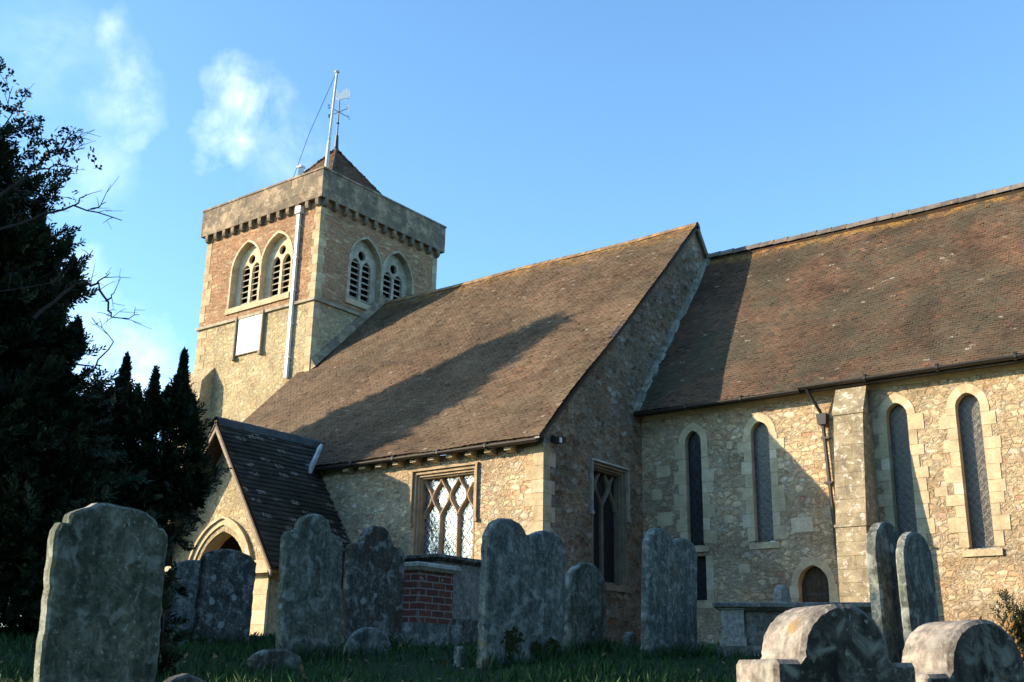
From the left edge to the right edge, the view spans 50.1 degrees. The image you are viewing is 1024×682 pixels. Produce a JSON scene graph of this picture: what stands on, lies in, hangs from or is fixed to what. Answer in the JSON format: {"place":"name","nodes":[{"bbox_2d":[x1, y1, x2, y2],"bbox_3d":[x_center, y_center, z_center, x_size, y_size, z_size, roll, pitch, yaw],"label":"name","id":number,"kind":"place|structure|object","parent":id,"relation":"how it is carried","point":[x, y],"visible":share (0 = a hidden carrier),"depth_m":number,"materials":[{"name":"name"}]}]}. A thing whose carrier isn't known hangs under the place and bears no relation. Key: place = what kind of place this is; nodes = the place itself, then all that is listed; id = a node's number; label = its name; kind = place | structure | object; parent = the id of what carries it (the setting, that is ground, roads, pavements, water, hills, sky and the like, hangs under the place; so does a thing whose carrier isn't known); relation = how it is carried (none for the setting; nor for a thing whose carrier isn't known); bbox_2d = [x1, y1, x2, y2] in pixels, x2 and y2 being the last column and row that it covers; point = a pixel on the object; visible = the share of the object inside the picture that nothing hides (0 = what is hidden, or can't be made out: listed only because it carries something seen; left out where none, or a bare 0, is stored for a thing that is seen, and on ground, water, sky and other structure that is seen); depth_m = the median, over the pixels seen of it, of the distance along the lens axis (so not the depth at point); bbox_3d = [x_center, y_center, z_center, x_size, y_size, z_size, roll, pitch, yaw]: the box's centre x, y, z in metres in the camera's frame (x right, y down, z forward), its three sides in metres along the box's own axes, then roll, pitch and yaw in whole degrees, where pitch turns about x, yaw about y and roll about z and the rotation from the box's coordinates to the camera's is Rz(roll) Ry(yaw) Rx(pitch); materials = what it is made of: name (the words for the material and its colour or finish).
{"place":"outdoors","nodes":[
{"label":"outdoors","id":0,"kind":"place"},
{"bbox_2d":[0,626,1023,681],"bbox_3d":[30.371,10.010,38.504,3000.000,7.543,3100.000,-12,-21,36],"label":"ground","id":1,"kind":"structure","parent":0,"point":[398,665],"depth_m":9.25,"materials":[{"name":"green plant"}]},
{"bbox_2d":[0,67,150,392],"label":"bare tree","id":2,"kind":"object","parent":1,"relation":"on","point":[46,156],"visible":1,"depth_m":11.49,"materials":[{"name":"brown plant"}]},
{"bbox_2d":[0,56,176,636],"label":"yew tree","id":3,"kind":"object","parent":1,"relation":"on","point":[47,469],"visible":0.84,"depth_m":11.30,"materials":[{"name":"green plant"}]},
{"bbox_2d":[33,503,167,681],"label":"headstone","id":4,"kind":"object","parent":1,"relation":"on","point":[101,599],"visible":1,"depth_m":5.77,"materials":[{"name":"grey stone"}]},
{"bbox_2d":[0,346,231,634],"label":"yew tree","id":5,"kind":"object","parent":1,"relation":"on","point":[169,413],"visible":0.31,"depth_m":13.25,"materials":[{"name":"green plant"}]},
{"bbox_2d":[156,561,188,677],"bbox_3d":[-2.642,2.139,8.338,0.385,0.927,0.340,-12,-21,36],"label":"sapling","id":6,"kind":"object","parent":1,"relation":"on","point":[165,651],"visible":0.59,"depth_m":8.30,"materials":[{"name":"green plant"}]},
{"bbox_2d":[166,560,199,636],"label":"headstone","id":7,"kind":"object","parent":1,"relation":"on","point":[187,571],"visible":0.13,"depth_m":14.65,"materials":[{"name":"grey stone"}]},
{"bbox_2d":[163,673,204,681],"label":"footstone","id":8,"kind":"object","parent":1,"relation":"on","point":[182,677],"visible":1,"depth_m":7.18,"materials":[{"name":"grey stone"}]},
{"bbox_2d":[191,549,256,644],"bbox_3d":[-3.227,2.949,12.297,0.683,1.210,0.110,19,-27,-41],"label":"headstone","id":9,"kind":"object","parent":1,"relation":"on","point":[224,595],"visible":0.69,"depth_m":12.27,"materials":[{"name":"grey stone"}]},
{"bbox_2d":[247,649,301,672],"bbox_3d":[-1.923,2.620,8.887,0.100,0.245,0.502,-13,-22,39],"label":"footstone","id":10,"kind":"object","parent":1,"relation":"on","point":[260,658],"visible":0.64,"depth_m":8.83,"materials":[{"name":"grey stone"}]},
{"bbox_2d":[275,514,342,660],"bbox_3d":[-1.806,2.268,9.812,0.100,1.434,0.671,-16,-23,39],"label":"headstone","id":11,"kind":"object","parent":1,"relation":"on","point":[309,588],"visible":0.75,"depth_m":9.77,"materials":[{"name":"grey stone"}]},
{"bbox_2d":[343,627,391,654],"bbox_3d":[-1.375,2.916,10.524,0.090,0.323,0.566,-14,-23,40],"label":"footstone","id":12,"kind":"object","parent":1,"relation":"on","point":[368,637],"visible":0.51,"depth_m":10.48,"materials":[{"name":"grey stone"}]},
{"bbox_2d":[340,526,404,649],"bbox_3d":[-1.445,2.642,11.446,0.090,1.410,0.814,-14,-23,38],"label":"headstone","id":13,"kind":"object","parent":1,"relation":"on","point":[373,583],"visible":0.76,"depth_m":11.43,"materials":[{"name":"grey stone"}]},
{"bbox_2d":[402,561,460,646],"bbox_3d":[-1.262,3.377,13.799,0.920,1.080,0.800,-12,-21,36],"label":"chest tomb","id":14,"kind":"object","parent":1,"relation":"on","point":[427,602],"visible":0.63,"depth_m":13.49,"materials":[{"name":"red brick"}]},
{"bbox_2d":[174,625,708,669],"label":"long grass","id":15,"kind":"structure","parent":1,"relation":"on","point":[532,657],"depth_m":10.81,"materials":[{"name":"green plant"}]},
{"bbox_2d":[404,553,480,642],"bbox_3d":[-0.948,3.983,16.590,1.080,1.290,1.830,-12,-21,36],"label":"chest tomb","id":16,"kind":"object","parent":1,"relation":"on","point":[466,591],"visible":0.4,"depth_m":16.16,"materials":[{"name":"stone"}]},
{"bbox_2d":[454,646,464,666],"bbox_3d":[-0.459,2.781,9.515,0.070,0.255,0.106,-8,-19,26],"label":"footstone","id":17,"kind":"object","parent":1,"relation":"on","point":[459,654],"visible":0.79,"depth_m":9.49,"materials":[{"name":"grey stone"}]},
{"bbox_2d":[0,635,1023,681],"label":"fallen leaves","id":18,"kind":"object","parent":1,"relation":"on","point":[301,667],"visible":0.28,"depth_m":9.22,"materials":[{"name":"brown plant"}]},
{"bbox_2d":[476,518,565,668],"bbox_3d":[0.110,2.348,9.935,0.116,1.401,1.131,-12,-21,39],"label":"headstone","id":19,"kind":"object","parent":1,"relation":"on","point":[522,592],"visible":0.86,"depth_m":9.85,"materials":[{"name":"grey stone"}]},
{"bbox_2d":[564,562,605,650],"bbox_3d":[0.737,2.784,11.146,0.100,1.042,0.670,-11,-21,38],"label":"headstone","id":20,"kind":"object","parent":1,"relation":"on","point":[585,605],"visible":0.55,"depth_m":11.10,"materials":[{"name":"grey stone"}]},
{"bbox_2d":[165,149,1023,645],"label":"church","id":21,"kind":"structure","parent":1,"relation":"on","point":[799,415],"depth_m":29.08,"materials":[{"name":"stone"}]},
{"bbox_2d":[227,240,266,308],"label":"belfry window","id":22,"kind":"structure","parent":21,"relation":"in","point":[243,279],"depth_m":43.52,"materials":[{"name":"stone"}]},
{"bbox_2d":[257,230,293,300],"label":"belfry window","id":23,"kind":"structure","parent":21,"relation":"in","point":[277,254],"depth_m":42.49,"materials":[{"name":"stone"}]},
{"bbox_2d":[293,70,339,176],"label":"flagpole","id":24,"kind":"object","parent":21,"relation":"on","point":[337,72],"visible":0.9,"depth_m":42.85,"materials":[{"name":"white metal"}]},
{"bbox_2d":[328,89,350,151],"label":"weathervane","id":25,"kind":"object","parent":21,"relation":"on","point":[344,93],"visible":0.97,"depth_m":48.04,"materials":[{"name":"paint"}]},
{"bbox_2d":[346,237,382,305],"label":"belfry window","id":26,"kind":"structure","parent":21,"relation":"in","point":[365,266],"depth_m":43.01,"materials":[{"name":"stone"}]},
{"bbox_2d":[375,251,413,299],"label":"belfry window","id":27,"kind":"structure","parent":21,"relation":"in","point":[397,281],"depth_m":44.46,"materials":[{"name":"stone"}]},
{"bbox_2d":[408,462,478,558],"bbox_3d":[-1.656,4.740,27.736,2.280,3.130,0.440,-12,-21,36],"label":"square window","id":28,"kind":"structure","parent":21,"relation":"in","point":[444,510],"depth_m":28.05,"materials":[{"name":"clear glass"}]},
{"bbox_2d":[551,435,565,444],"bbox_3d":[1.121,2.409,26.597,0.310,0.220,0.350,-12,-21,36],"label":"floodlight","id":29,"kind":"object","parent":21,"relation":"attached to","point":[556,440],"visible":1,"depth_m":26.45,"materials":[{"name":"paint"}]},
{"bbox_2d":[590,457,630,592],"bbox_3d":[2.392,4.763,28.171,0.440,3.250,1.860,-12,-21,36],"label":"square window","id":30,"kind":"structure","parent":21,"relation":"in","point":[609,510],"depth_m":28.50,"materials":[{"name":"stone"}]},
{"bbox_2d":[674,423,717,551],"bbox_3d":[4.867,3.844,28.855,1.216,3.418,0.350,-12,-21,36],"label":"lancet window","id":31,"kind":"structure","parent":21,"relation":"in","point":[694,488],"depth_m":28.83,"materials":[{"name":"stone"}]},
{"bbox_2d":[697,555,713,607],"bbox_3d":[4.831,6.196,28.118,0.890,1.310,0.262,-12,-21,36],"label":"low side window","id":32,"kind":"structure","parent":21,"relation":"in","point":[705,586],"depth_m":28.01,"materials":[{"name":"stone"}]},
{"bbox_2d":[737,413,785,549],"bbox_3d":[6.387,3.526,27.738,1.291,3.448,0.350,-12,-21,36],"label":"lancet window","id":33,"kind":"structure","parent":21,"relation":"in","point":[765,505],"depth_m":27.69,"materials":[{"name":"stone"}]},
{"bbox_2d":[789,557,838,601],"bbox_3d":[7.277,6.255,26.169,1.214,2.146,0.316,-12,-21,36],"label":"priest door","id":34,"kind":"structure","parent":21,"relation":"in","point":[813,580],"depth_m":26.36,"materials":[{"name":"stone"}]},
{"bbox_2d":[872,394,935,541],"bbox_3d":[9.157,3.113,25.652,1.302,3.818,0.350,-12,-21,36],"label":"lancet window","id":35,"kind":"structure","parent":21,"relation":"in","point":[898,421],"depth_m":25.68,"materials":[{"name":"stone"}]},
{"bbox_2d":[939,383,1010,556],"bbox_3d":[10.434,2.878,24.704,1.303,3.918,0.350,-12,-21,36],"label":"lancet window","id":36,"kind":"structure","parent":21,"relation":"in","point":[972,459],"depth_m":24.65,"materials":[{"name":"stone"}]},
{"bbox_2d":[623,632,636,653],"bbox_3d":[1.214,3.151,11.294,0.080,0.301,0.172,-12,-21,36],"label":"footstone","id":37,"kind":"object","parent":1,"relation":"on","point":[629,638],"visible":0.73,"depth_m":11.26,"materials":[{"name":"grey stone"}]},
{"bbox_2d":[640,528,696,657],"bbox_3d":[1.643,2.697,11.388,0.100,1.435,1.033,-9,-20,36],"label":"headstone","id":38,"kind":"object","parent":1,"relation":"on","point":[669,591],"visible":0.77,"depth_m":11.29,"materials":[{"name":"grey stone"}]},
{"bbox_2d":[774,585,790,601],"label":"headstone","id":39,"kind":"object","parent":1,"relation":"on","point":[781,593],"visible":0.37,"depth_m":13.17,"materials":[{"name":"grey stone"}]},
{"bbox_2d":[712,602,871,655],"bbox_3d":[3.339,3.154,11.769,2.200,0.628,1.050,-4,-18,17],"label":"chest tomb","id":40,"kind":"object","parent":1,"relation":"on","point":[744,626],"visible":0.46,"depth_m":11.57,"materials":[{"name":"stone"}]},
{"bbox_2d":[736,604,915,681],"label":"headstone","id":41,"kind":"object","parent":1,"relation":"on","point":[834,643],"visible":1,"depth_m":3.90,"materials":[{"name":"stone"}]},
{"bbox_2d":[866,522,904,662],"bbox_3d":[3.030,2.152,8.757,0.100,1.402,0.612,-13,-19,38],"label":"headstone","id":42,"kind":"object","parent":1,"relation":"on","point":[882,538],"visible":0.63,"depth_m":8.64,"materials":[{"name":"grey stone"}]},
{"bbox_2d":[896,532,938,642],"bbox_3d":[3.205,2.164,8.599,0.085,1.320,0.570,-14,-20,39],"label":"headstone","id":43,"kind":"object","parent":1,"relation":"on","point":[916,583],"visible":0.76,"depth_m":8.56,"materials":[{"name":"grey stone"}]},
{"bbox_2d":[902,619,1023,681],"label":"headstone","id":44,"kind":"object","parent":1,"relation":"on","point":[979,650],"visible":0.96,"depth_m":4.31,"materials":[{"name":"stone"}]},
{"bbox_2d":[979,609,1023,664],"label":"fern","id":45,"kind":"object","parent":1,"relation":"on","point":[1002,624],"visible":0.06,"depth_m":7.88,"materials":[{"name":"brown plant"}]},
{"bbox_2d":[991,589,1023,645],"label":"shrub","id":46,"kind":"object","parent":1,"relation":"on","point":[1018,625],"visible":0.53,"depth_m":22.19,"materials":[{"name":"green plant"}]},
{"bbox_2d":[0,0,1023,626],"label":"sky","id":47,"kind":"structure","parent":0,"point":[532,131],"materials":[{"name":"blue"}]}
]}

